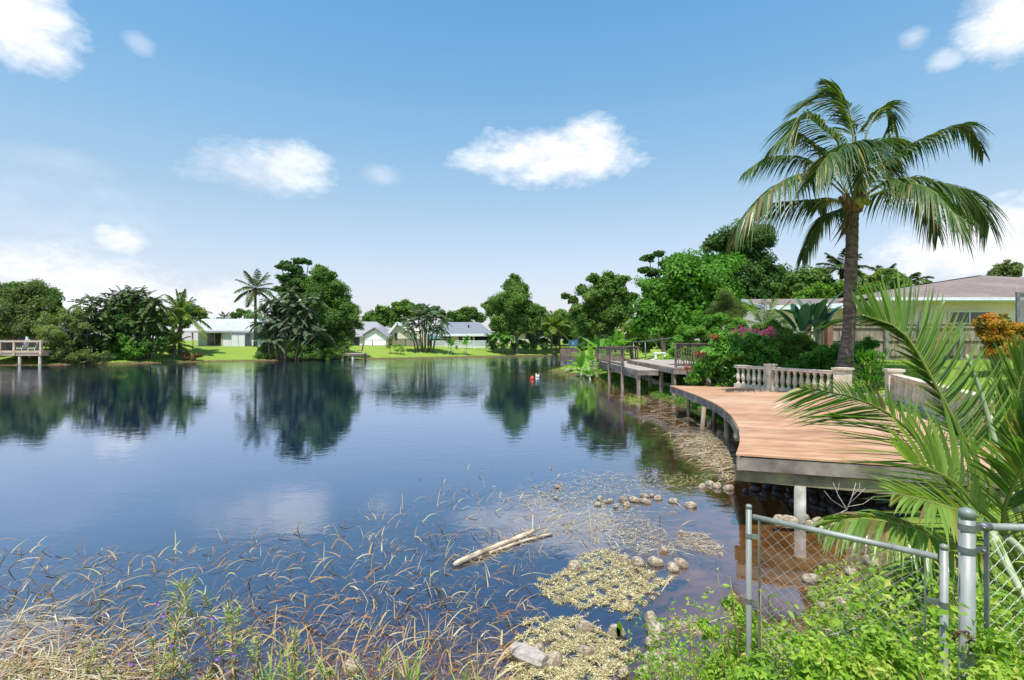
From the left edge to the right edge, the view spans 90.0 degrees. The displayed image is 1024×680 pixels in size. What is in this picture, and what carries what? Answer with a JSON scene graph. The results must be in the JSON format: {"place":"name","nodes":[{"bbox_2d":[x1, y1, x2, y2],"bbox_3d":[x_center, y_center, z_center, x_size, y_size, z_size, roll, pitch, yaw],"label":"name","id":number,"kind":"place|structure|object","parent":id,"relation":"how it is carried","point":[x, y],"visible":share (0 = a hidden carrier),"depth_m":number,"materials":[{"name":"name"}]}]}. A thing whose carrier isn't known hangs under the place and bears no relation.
{"place":"outdoors","nodes":[
{"label":"outdoors","id":0,"kind":"place"},
{"bbox_2d":[0,355,869,654],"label":"lake water","id":1,"kind":"structure","parent":0,"point":[144,461],"depth_m":9.72,"materials":[{"name":"liquid"}]},
{"bbox_2d":[0,340,63,364],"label":"dock","id":2,"kind":"object","parent":1,"relation":"in","point":[40,353],"visible":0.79,"depth_m":57.00,"materials":[{"name":"white wood"}]},
{"bbox_2d":[0,650,151,679],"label":"algae mat","id":3,"kind":"object","parent":1,"relation":"on","point":[22,665],"visible":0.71,"depth_m":4.32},
{"bbox_2d":[0,590,228,679],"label":"floating straw","id":4,"kind":"object","parent":1,"relation":"on","point":[69,659],"visible":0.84,"depth_m":4.54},
{"bbox_2d":[181,587,234,678],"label":"wild petunia","id":5,"kind":"object","parent":1,"relation":"on","point":[212,619],"visible":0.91,"depth_m":4.49,"materials":[{"name":"green plant"}]},
{"bbox_2d":[215,604,248,679],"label":"wild petunia","id":6,"kind":"object","parent":1,"relation":"on","point":[231,640],"visible":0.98,"depth_m":4.38,"materials":[{"name":"green plant"}]},
{"bbox_2d":[232,624,266,679],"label":"wild petunia","id":7,"kind":"object","parent":1,"relation":"on","point":[254,659],"visible":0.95,"depth_m":4.24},
{"bbox_2d":[283,626,302,679],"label":"wild petunia","id":8,"kind":"object","parent":1,"relation":"on","point":[295,648],"visible":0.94,"depth_m":4.18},
{"bbox_2d":[0,465,692,679],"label":"reeds","id":9,"kind":"object","parent":1,"relation":"in","point":[486,660],"visible":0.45,"depth_m":4.68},
{"bbox_2d":[453,529,535,565],"bbox_3d":[-0.193,2.761,6.867,0.075,0.078,1.512,0,0,44],"label":"floating log","id":10,"kind":"object","parent":1,"relation":"on","point":[464,559],"visible":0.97,"depth_m":6.76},
{"bbox_2d":[497,612,642,679],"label":"algae mat","id":11,"kind":"object","parent":1,"relation":"on","point":[571,673],"visible":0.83,"depth_m":4.58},
{"bbox_2d":[510,641,548,668],"bbox_3d":[0.148,2.756,4.474,0.340,0.113,0.184,0,0,37],"label":"rock slab","id":12,"kind":"object","parent":11,"relation":"on","point":[522,652],"visible":0.98,"depth_m":4.42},
{"bbox_2d":[546,651,562,669],"bbox_3d":[0.360,2.778,4.443,0.140,0.108,0.188,-20,1,44],"label":"rock","id":13,"kind":"object","parent":11,"relation":"on","point":[555,658],"visible":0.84,"depth_m":4.40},
{"bbox_2d":[453,468,713,565],"bbox_3d":[1.383,2.792,8.672,3.600,0.114,5.947,0,0,25],"label":"floating straw","id":14,"kind":"object","parent":1,"relation":"on","point":[657,552],"visible":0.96,"depth_m":7.86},
{"bbox_2d":[534,545,673,619],"bbox_3d":[1.118,2.785,5.958,1.359,0.052,1.810,0,0,43],"label":"algae mat","id":15,"kind":"object","parent":1,"relation":"on","point":[628,604],"visible":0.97,"depth_m":5.83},
{"bbox_2d":[516,474,700,551],"bbox_3d":[1.673,2.787,9.223,3.139,0.046,4.468,0,0,26],"label":"algae mat","id":16,"kind":"object","parent":1,"relation":"on","point":[624,507],"visible":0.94,"depth_m":8.50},
{"bbox_2d":[596,346,673,394],"bbox_3d":[7.692,1.924,31.495,3.215,2.952,11.340,0,0,0],"label":"dock","id":17,"kind":"object","parent":1,"relation":"in","point":[622,366],"visible":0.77,"depth_m":30.83,"materials":[{"name":"grey wood"}]},
{"bbox_2d":[646,619,665,640],"bbox_3d":[1.382,2.778,4.907,0.173,0.138,0.259,14,4,-7],"label":"rock","id":18,"kind":"object","parent":1,"relation":"on","point":[657,628],"visible":0.53,"depth_m":4.86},
{"bbox_2d":[604,393,746,483],"bbox_3d":[5.585,2.729,18.372,3.084,0.270,17.332,0,0,5],"label":"floating straw","id":19,"kind":"object","parent":1,"relation":"on","point":[716,458],"visible":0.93,"depth_m":12.66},
{"bbox_2d":[667,530,732,555],"bbox_3d":[2.580,2.785,7.024,0.875,0.060,0.875,0,0,43],"label":"floating straw","id":20,"kind":"object","parent":1,"relation":"on","point":[702,549],"visible":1,"depth_m":7.04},
{"bbox_2d":[670,385,1005,529],"bbox_3d":[7.435,2.599,13.449,5.277,1.602,12.884,0,0,12],"label":"dock","id":21,"kind":"object","parent":1,"relation":"on","point":[750,416],"visible":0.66,"depth_m":8.73,"materials":[{"name":"brown wood"}]},
{"bbox_2d":[734,363,853,397],"bbox_3d":[9.603,1.479,17.911,0.450,1.243,4.371,0,0,-24],"label":"balustrade","id":22,"kind":"object","parent":21,"relation":"on","point":[771,377],"visible":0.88,"depth_m":17.85,"materials":[{"name":"stone"}]},
{"bbox_2d":[0,340,1023,679],"bbox_3d":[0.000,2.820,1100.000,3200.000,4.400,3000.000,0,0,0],"label":"ground","id":23,"kind":"structure","parent":0,"point":[724,528],"depth_m":7.25,"materials":[{"name":"plant"}]},
{"bbox_2d":[0,278,63,350],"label":"shade tree","id":24,"kind":"object","parent":23,"relation":"on","point":[23,307],"visible":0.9,"depth_m":61.12,"materials":[{"name":"green plant"}]},
{"bbox_2d":[5,280,65,308],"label":"shade tree","id":25,"kind":"object","parent":23,"relation":"on","point":[56,293],"visible":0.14,"depth_m":77.80,"materials":[{"name":"green plant"}]},
{"bbox_2d":[30,305,93,360],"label":"leaning tree","id":26,"kind":"object","parent":23,"relation":"on","point":[51,331],"visible":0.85,"depth_m":58.59,"materials":[{"name":"green plant"}]},
{"bbox_2d":[42,348,115,363],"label":"shore shrub","id":27,"kind":"object","parent":23,"relation":"on","point":[106,356],"visible":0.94,"depth_m":58.25,"materials":[{"name":"green plant"}]},
{"bbox_2d":[75,640,103,679],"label":"wild petunia","id":28,"kind":"object","parent":23,"relation":"on","point":[92,657],"visible":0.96,"depth_m":4.32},
{"bbox_2d":[63,294,116,362],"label":"areca clump","id":29,"kind":"object","parent":23,"relation":"on","point":[96,336],"visible":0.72,"depth_m":60.50,"materials":[{"name":"green plant"}]},
{"bbox_2d":[71,318,114,354],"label":"shore shrub","id":30,"kind":"object","parent":23,"relation":"on","point":[108,342],"visible":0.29,"depth_m":61.11,"materials":[{"name":"green plant"}]},
{"bbox_2d":[110,332,149,359],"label":"shore shrub","id":31,"kind":"object","parent":23,"relation":"on","point":[123,350],"visible":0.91,"depth_m":61.99,"materials":[{"name":"green plant"}]},
{"bbox_2d":[90,285,176,359],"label":"areca clump","id":32,"kind":"object","parent":23,"relation":"on","point":[126,297],"visible":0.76,"depth_m":63.31,"materials":[{"name":"green plant"}]},
{"bbox_2d":[102,313,169,359],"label":"shore shrub","id":33,"kind":"object","parent":23,"relation":"on","point":[149,342],"visible":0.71,"depth_m":62.56,"materials":[{"name":"green plant"}]},
{"bbox_2d":[129,626,187,679],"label":"wild petunia","id":34,"kind":"object","parent":23,"relation":"on","point":[168,658],"visible":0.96,"depth_m":4.21,"materials":[{"name":"green plant"}]},
{"bbox_2d":[158,331,193,358],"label":"shrub","id":35,"kind":"object","parent":23,"relation":"on","point":[173,347],"visible":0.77,"depth_m":66.32,"materials":[{"name":"green plant"}]},
{"bbox_2d":[152,572,200,679],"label":"wild petunia","id":36,"kind":"object","parent":23,"relation":"on","point":[175,626],"visible":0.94,"depth_m":4.25,"materials":[{"name":"green plant"}]},
{"bbox_2d":[149,289,212,354],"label":"coconut palm","id":37,"kind":"object","parent":23,"relation":"on","point":[179,303],"visible":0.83,"depth_m":68.72,"materials":[{"name":"green plant"}]},
{"bbox_2d":[159,301,207,345],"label":"leafy tree","id":38,"kind":"object","parent":23,"relation":"on","point":[186,324],"visible":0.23,"depth_m":77.53,"materials":[{"name":"green plant"}]},
{"bbox_2d":[167,655,213,679],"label":"wild petunia","id":39,"kind":"object","parent":23,"relation":"on","point":[188,673],"visible":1,"depth_m":3.98,"materials":[{"name":"green plant"}]},
{"bbox_2d":[231,334,249,345],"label":"door frame","id":40,"kind":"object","parent":23,"relation":"on","point":[240,339],"depth_m":82.36,"materials":[{"name":"grey paint"}]},
{"bbox_2d":[183,319,317,345],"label":"house","id":41,"kind":"structure","parent":23,"relation":"on","point":[220,332],"depth_m":85.18,"materials":[{"name":"grey paint"}]},
{"bbox_2d":[233,269,276,346],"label":"coconut palm","id":42,"kind":"object","parent":23,"relation":"on","point":[253,293],"visible":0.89,"depth_m":79.71,"materials":[{"name":"green plant"}]},
{"bbox_2d":[260,300,314,347],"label":"palm tree","id":43,"kind":"object","parent":23,"relation":"on","point":[274,311],"visible":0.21,"depth_m":71.31,"materials":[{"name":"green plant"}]},
{"bbox_2d":[244,285,335,359],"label":"areca clump","id":44,"kind":"object","parent":23,"relation":"on","point":[272,318],"visible":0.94,"depth_m":70.18,"materials":[{"name":"green plant"}]},
{"bbox_2d":[269,257,312,300],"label":"almond tree","id":45,"kind":"object","parent":23,"relation":"on","point":[296,275],"visible":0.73,"depth_m":75.31,"materials":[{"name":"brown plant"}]},
{"bbox_2d":[253,337,347,359],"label":"shore shrub","id":46,"kind":"object","parent":23,"relation":"on","point":[326,352],"visible":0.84,"depth_m":70.36,"materials":[{"name":"green plant"}]},
{"bbox_2d":[257,336,343,359],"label":"shore shrub","id":47,"kind":"object","parent":23,"relation":"on","point":[333,347],"visible":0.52,"depth_m":70.84,"materials":[{"name":"green plant"}]},
{"bbox_2d":[308,647,335,679],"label":"wild petunia","id":48,"kind":"object","parent":23,"relation":"on","point":[329,672],"visible":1,"depth_m":4.08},
{"bbox_2d":[299,263,364,352],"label":"shade tree","id":49,"kind":"object","parent":23,"relation":"on","point":[343,313],"visible":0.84,"depth_m":72.88,"materials":[{"name":"green plant"}]},
{"bbox_2d":[347,643,391,679],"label":"wild petunia","id":50,"kind":"object","parent":23,"relation":"on","point":[361,668],"visible":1,"depth_m":4.05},
{"bbox_2d":[349,322,390,345],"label":"house","id":51,"kind":"structure","parent":23,"relation":"on","point":[377,333],"depth_m":91.30,"materials":[{"name":"white paint"}]},
{"bbox_2d":[243,632,504,679],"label":"green reeds","id":52,"kind":"object","parent":23,"relation":"on","point":[406,668],"visible":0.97,"depth_m":4.17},
{"bbox_2d":[360,298,419,327],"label":"shade tree","id":53,"kind":"object","parent":23,"relation":"on","point":[384,315],"visible":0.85,"depth_m":111.00,"materials":[{"name":"green plant"}]},
{"bbox_2d":[388,322,429,345],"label":"house","id":54,"kind":"structure","parent":23,"relation":"on","point":[398,334],"depth_m":92.00,"materials":[{"name":"beige paint"}]},
{"bbox_2d":[396,304,452,353],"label":"areca clump","id":55,"kind":"object","parent":23,"relation":"on","point":[426,318],"visible":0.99,"depth_m":83.49,"materials":[{"name":"green plant"}]},
{"bbox_2d":[427,322,491,344],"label":"house","id":56,"kind":"structure","parent":23,"relation":"on","point":[475,330],"depth_m":99.23,"materials":[{"name":"grey metal"}]},
{"bbox_2d":[432,340,488,349],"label":"fence","id":57,"kind":"object","parent":23,"relation":"on","point":[443,343],"visible":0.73,"depth_m":91.98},
{"bbox_2d":[442,306,486,322],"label":"shade tree","id":58,"kind":"object","parent":23,"relation":"on","point":[465,314],"visible":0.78,"depth_m":111.12,"materials":[{"name":"green plant"}]},
{"bbox_2d":[485,330,516,353],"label":"banana thicket","id":59,"kind":"object","parent":23,"relation":"on","point":[507,338],"visible":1,"depth_m":89.98,"materials":[{"name":"green plant"}]},
{"bbox_2d":[480,272,547,353],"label":"tall tree","id":60,"kind":"object","parent":23,"relation":"on","point":[514,310],"visible":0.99,"depth_m":90.57,"materials":[{"name":"green plant"}]},
{"bbox_2d":[489,339,548,353],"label":"shore shrub","id":61,"kind":"object","parent":23,"relation":"on","point":[532,345],"visible":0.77,"depth_m":91.82,"materials":[{"name":"green plant"}]},
{"bbox_2d":[518,335,591,350],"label":"hedge tree","id":62,"kind":"object","parent":23,"relation":"on","point":[555,339],"visible":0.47,"depth_m":96.78,"materials":[{"name":"green plant"}]},
{"bbox_2d":[539,310,571,353],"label":"coconut palm","id":63,"kind":"object","parent":23,"relation":"on","point":[547,322],"visible":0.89,"depth_m":93.60,"materials":[{"name":"green plant"}]},
{"bbox_2d":[545,309,577,350],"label":"leafy tree","id":64,"kind":"object","parent":23,"relation":"on","point":[561,316],"visible":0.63,"depth_m":95.90,"materials":[{"name":"green plant"}]},
{"bbox_2d":[560,270,639,357],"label":"bamboo like tree","id":65,"kind":"object","parent":23,"relation":"on","point":[607,297],"visible":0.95,"depth_m":61.28,"materials":[{"name":"plant"}]},
{"bbox_2d":[564,330,635,379],"bbox_3d":[6.463,1.148,39.223,4.772,3.786,10.620,0,0,29],"label":"banana clump","id":66,"kind":"object","parent":23,"relation":"on","point":[582,362],"visible":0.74,"depth_m":38.28,"materials":[{"name":"green plant"}]},
{"bbox_2d":[613,318,650,358],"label":"fan palm","id":67,"kind":"object","parent":23,"relation":"on","point":[624,329],"visible":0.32,"depth_m":48.00,"materials":[{"name":"green plant"}]},
{"bbox_2d":[576,333,696,355],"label":"hedge tree","id":68,"kind":"object","parent":23,"relation":"on","point":[650,345],"visible":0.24,"depth_m":59.59,"materials":[{"name":"green plant"}]},
{"bbox_2d":[637,250,665,353],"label":"almond tree","id":69,"kind":"object","parent":23,"relation":"on","point":[651,272],"visible":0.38,"depth_m":49.69,"materials":[{"name":"green plant"}]},
{"bbox_2d":[627,343,726,398],"bbox_3d":[9.899,1.719,27.799,4.988,3.162,11.403,0,0,0],"label":"dock","id":70,"kind":"object","parent":23,"relation":"on","point":[670,365],"visible":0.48,"depth_m":24.75,"materials":[{"name":"grey wood"}]},
{"bbox_2d":[623,248,752,342],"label":"mango tree","id":71,"kind":"object","parent":23,"relation":"on","point":[685,288],"visible":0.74,"depth_m":42.64,"materials":[{"name":"green plant"}]},
{"bbox_2d":[666,310,729,363],"bbox_3d":[9.577,0.284,26.673,3.204,3.725,1.672,0,0,0],"label":"garden shrub","id":72,"kind":"object","parent":23,"relation":"on","point":[700,326],"visible":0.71,"depth_m":26.25,"materials":[{"name":"green plant"}]},
{"bbox_2d":[598,355,830,411],"bbox_3d":[9.356,1.731,28.000,6.431,2.240,18.126,0,0,0],"label":"ground cover","id":73,"kind":"object","parent":23,"relation":"on","point":[667,378],"visible":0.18,"depth_m":26.60,"materials":[{"name":"green plant"}]},
{"bbox_2d":[622,580,814,679],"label":"ground cover","id":74,"kind":"object","parent":23,"relation":"on","point":[644,674],"visible":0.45,"depth_m":2.80,"materials":[{"name":"green plant"}]},
{"bbox_2d":[704,289,748,329],"bbox_3d":[12.872,-0.859,30.050,2.676,4.217,2.007,0,0,-29],"label":"weeping tree","id":75,"kind":"object","parent":23,"relation":"on","point":[732,308],"visible":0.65,"depth_m":29.79,"materials":[{"name":"green plant"}]},
{"bbox_2d":[683,330,783,386],"bbox_3d":[8.910,1.038,20.709,4.020,2.894,1.701,0,0,0],"label":"trailing bush","id":76,"kind":"object","parent":23,"relation":"on","point":[755,349],"visible":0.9,"depth_m":20.29,"materials":[{"name":"green plant"}]},
{"bbox_2d":[720,316,749,359],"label":"garden shrub","id":77,"kind":"object","parent":23,"relation":"on","point":[735,323],"visible":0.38,"depth_m":23.77,"materials":[{"name":"green plant"}]},
{"bbox_2d":[699,217,793,310],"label":"shade tree","id":78,"kind":"object","parent":23,"relation":"on","point":[759,273],"visible":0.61,"depth_m":50.74,"materials":[{"name":"green plant"}]},
{"bbox_2d":[728,318,793,341],"bbox_3d":[10.780,0.314,22.271,3.310,2.556,1.967,0,0,0],"label":"bougainvillea","id":79,"kind":"object","parent":23,"relation":"on","point":[772,328],"visible":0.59,"depth_m":22.23,"materials":[{"name":"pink plant"}]},
{"bbox_2d":[731,294,794,327],"bbox_3d":[12.376,-0.475,24.847,2.870,3.477,2.636,0,0,0],"label":"garden palm","id":80,"kind":"object","parent":23,"relation":"on","point":[769,313],"visible":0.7,"depth_m":24.81,"materials":[{"name":"green plant"}]},
{"bbox_2d":[772,332,818,360],"bbox_3d":[11.440,0.573,20.517,1.951,1.813,1.428,0,0,-21],"label":"garden shrub","id":81,"kind":"object","parent":23,"relation":"on","point":[795,344],"visible":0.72,"depth_m":20.32,"materials":[{"name":"green plant"}]},
{"bbox_2d":[770,265,837,298],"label":"garden tree","id":82,"kind":"object","parent":23,"relation":"on","point":[800,280],"visible":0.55,"depth_m":43.50,"materials":[{"name":"green plant"}]},
{"bbox_2d":[773,293,842,344],"bbox_3d":[13.268,-0.519,22.575,3.223,3.148,2.745,0,0,-19],"label":"bird of paradise","id":83,"kind":"object","parent":23,"relation":"on","point":[816,317],"visible":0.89,"depth_m":22.39,"materials":[{"name":"green plant"}]},
{"bbox_2d":[781,343,839,377],"bbox_3d":[11.497,0.821,19.410,2.522,1.495,1.111,0,0,0],"label":"garden shrub","id":84,"kind":"object","parent":23,"relation":"on","point":[822,357],"visible":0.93,"depth_m":19.27,"materials":[{"name":"green plant"}]},
{"bbox_2d":[722,299,914,332],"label":"house","id":85,"kind":"structure","parent":23,"relation":"on","point":[838,313],"depth_m":30.62,"materials":[{"name":"yellow paint"}]},
{"bbox_2d":[625,555,1023,679],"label":"ground cover","id":86,"kind":"object","parent":23,"relation":"on","point":[1019,636],"visible":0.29,"depth_m":2.73,"materials":[{"name":"green plant"}]},
{"bbox_2d":[790,279,878,298],"bbox_3d":[23.756,-1.633,37.931,6.506,5.772,2.196,0,0,0],"label":"garden tree","id":87,"kind":"object","parent":23,"relation":"on","point":[820,290],"visible":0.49,"depth_m":37.52,"materials":[{"name":"green plant"}]},
{"bbox_2d":[802,388,884,398],"bbox_3d":[11.359,1.994,17.164,3.338,0.617,2.186,0,0,0],"label":"planter ring","id":88,"kind":"object","parent":23,"relation":"on","point":[882,395],"visible":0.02,"depth_m":16.19,"materials":[{"name":"grey concrete"}]},
{"bbox_2d":[841,347,905,392],"bbox_3d":[11.726,1.012,16.822,2.304,1.615,1.655,0,0,8],"label":"fern shrub","id":89,"kind":"object","parent":88,"relation":"on","point":[876,378],"visible":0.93,"depth_m":16.71,"materials":[{"name":"green plant"}]},
{"bbox_2d":[816,248,872,282],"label":"coconut palm","id":90,"kind":"object","parent":23,"relation":"on","point":[838,264],"visible":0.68,"depth_m":43.57,"materials":[{"name":"green plant"}]},
{"bbox_2d":[745,504,948,679],"bbox_3d":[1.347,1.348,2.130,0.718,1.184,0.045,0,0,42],"label":"chain link gate","id":91,"kind":"structure","parent":23,"relation":"on","point":[942,602],"depth_m":2.13,"materials":[{"name":"metal"}]},
{"bbox_2d":[694,593,1023,679],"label":"ground cover","id":92,"kind":"object","parent":23,"relation":"on","point":[863,664],"visible":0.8,"depth_m":1.75,"materials":[{"name":"green plant"}]},
{"bbox_2d":[843,268,884,285],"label":"tree","id":93,"kind":"object","parent":23,"relation":"on","point":[873,276],"visible":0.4,"depth_m":42.45,"materials":[{"name":"green plant"}]},
{"bbox_2d":[854,335,880,370],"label":"garden shrub","id":94,"kind":"object","parent":23,"relation":"on","point":[866,343],"visible":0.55,"depth_m":18.46,"materials":[{"name":"green plant"}]},
{"bbox_2d":[725,77,1015,380],"bbox_3d":[11.381,-4.017,17.232,9.081,10.772,6.664,0,0,0],"label":"coconut palm","id":95,"kind":"object","parent":23,"relation":"on","point":[970,207],"visible":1,"depth_m":16.58,"materials":[{"name":"green plant"}]},
{"bbox_2d":[724,359,1017,411],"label":"grass","id":96,"kind":"structure","parent":23,"relation":"on","point":[940,362],"depth_m":19.12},
{"bbox_2d":[748,275,1023,324],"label":"house","id":97,"kind":"structure","parent":23,"relation":"on","point":[977,295],"depth_m":28.20,"materials":[{"name":"yellow paint"}]},
{"bbox_2d":[948,311,990,322],"bbox_3d":[25.145,-1.234,28.145,2.350,0.734,0.070,0,0,0],"label":"window","id":98,"kind":"structure","parent":97,"relation":"in","point":[972,315],"depth_m":28.14,"materials":[{"name":"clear glass"}]},
{"bbox_2d":[752,546,1023,679],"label":"ground cover","id":99,"kind":"object","parent":23,"relation":"on","point":[933,638],"visible":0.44,"depth_m":2.27,"materials":[{"name":"green plant"}]},
{"bbox_2d":[864,268,912,290],"bbox_3d":[29.458,-2.222,39.843,3.373,6.934,2.704,0,0,0],"label":"garden tree","id":100,"kind":"object","parent":23,"relation":"on","point":[890,274],"visible":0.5,"depth_m":39.35,"materials":[{"name":"green plant"}]},
{"bbox_2d":[772,268,1023,639],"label":"young palm","id":101,"kind":"object","parent":23,"relation":"on","point":[1001,433],"visible":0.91,"depth_m":3.31,"materials":[{"name":"green plant"}]},
{"bbox_2d":[804,322,1009,359],"bbox_3d":[21.076,0.190,24.750,12.858,2.100,1.900,0,0,0],"label":"wooden fence","id":102,"kind":"object","parent":23,"relation":"on","point":[832,334],"visible":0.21,"depth_m":24.20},
{"bbox_2d":[882,368,993,444],"bbox_3d":[9.981,1.489,12.198,0.430,1.322,5.561,0,0,21],"label":"balustrade","id":103,"kind":"object","parent":23,"relation":"on","point":[896,380],"visible":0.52,"depth_m":13.06,"materials":[{"name":"stone"}]},
{"bbox_2d":[957,507,1023,679],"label":"chain link fence","id":104,"kind":"object","parent":23,"relation":"on","point":[968,527],"visible":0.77,"depth_m":1.91,"materials":[{"name":"metal"}]},
{"bbox_2d":[971,312,1023,371],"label":"croton","id":105,"kind":"object","parent":23,"relation":"on","point":[990,328],"visible":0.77,"depth_m":14.77,"materials":[{"name":"orange plant"}]},
{"bbox_2d":[986,259,1023,276],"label":"garden tree","id":106,"kind":"object","parent":23,"relation":"on","point":[1007,268],"visible":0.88,"depth_m":49.77,"materials":[{"name":"green plant"}]},
{"bbox_2d":[998,322,1023,360],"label":"croton","id":107,"kind":"object","parent":23,"relation":"on","point":[1020,327],"visible":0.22,"depth_m":13.51,"materials":[{"name":"yellow plant"}]},
{"bbox_2d":[1015,292,1023,338],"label":"screen enclosure","id":108,"kind":"object","parent":23,"relation":"on","point":[1019,306],"visible":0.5,"depth_m":15.51,"materials":[{"name":"metal"}]},
{"bbox_2d":[0,0,1023,339],"label":"sky","id":109,"kind":"structure","parent":0,"point":[431,152],"materials":[{"name":"blue"}]},
{"bbox_2d":[825,504,1023,679],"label":"grass","id":110,"kind":"structure","parent":0,"point":[995,558],"depth_m":5.82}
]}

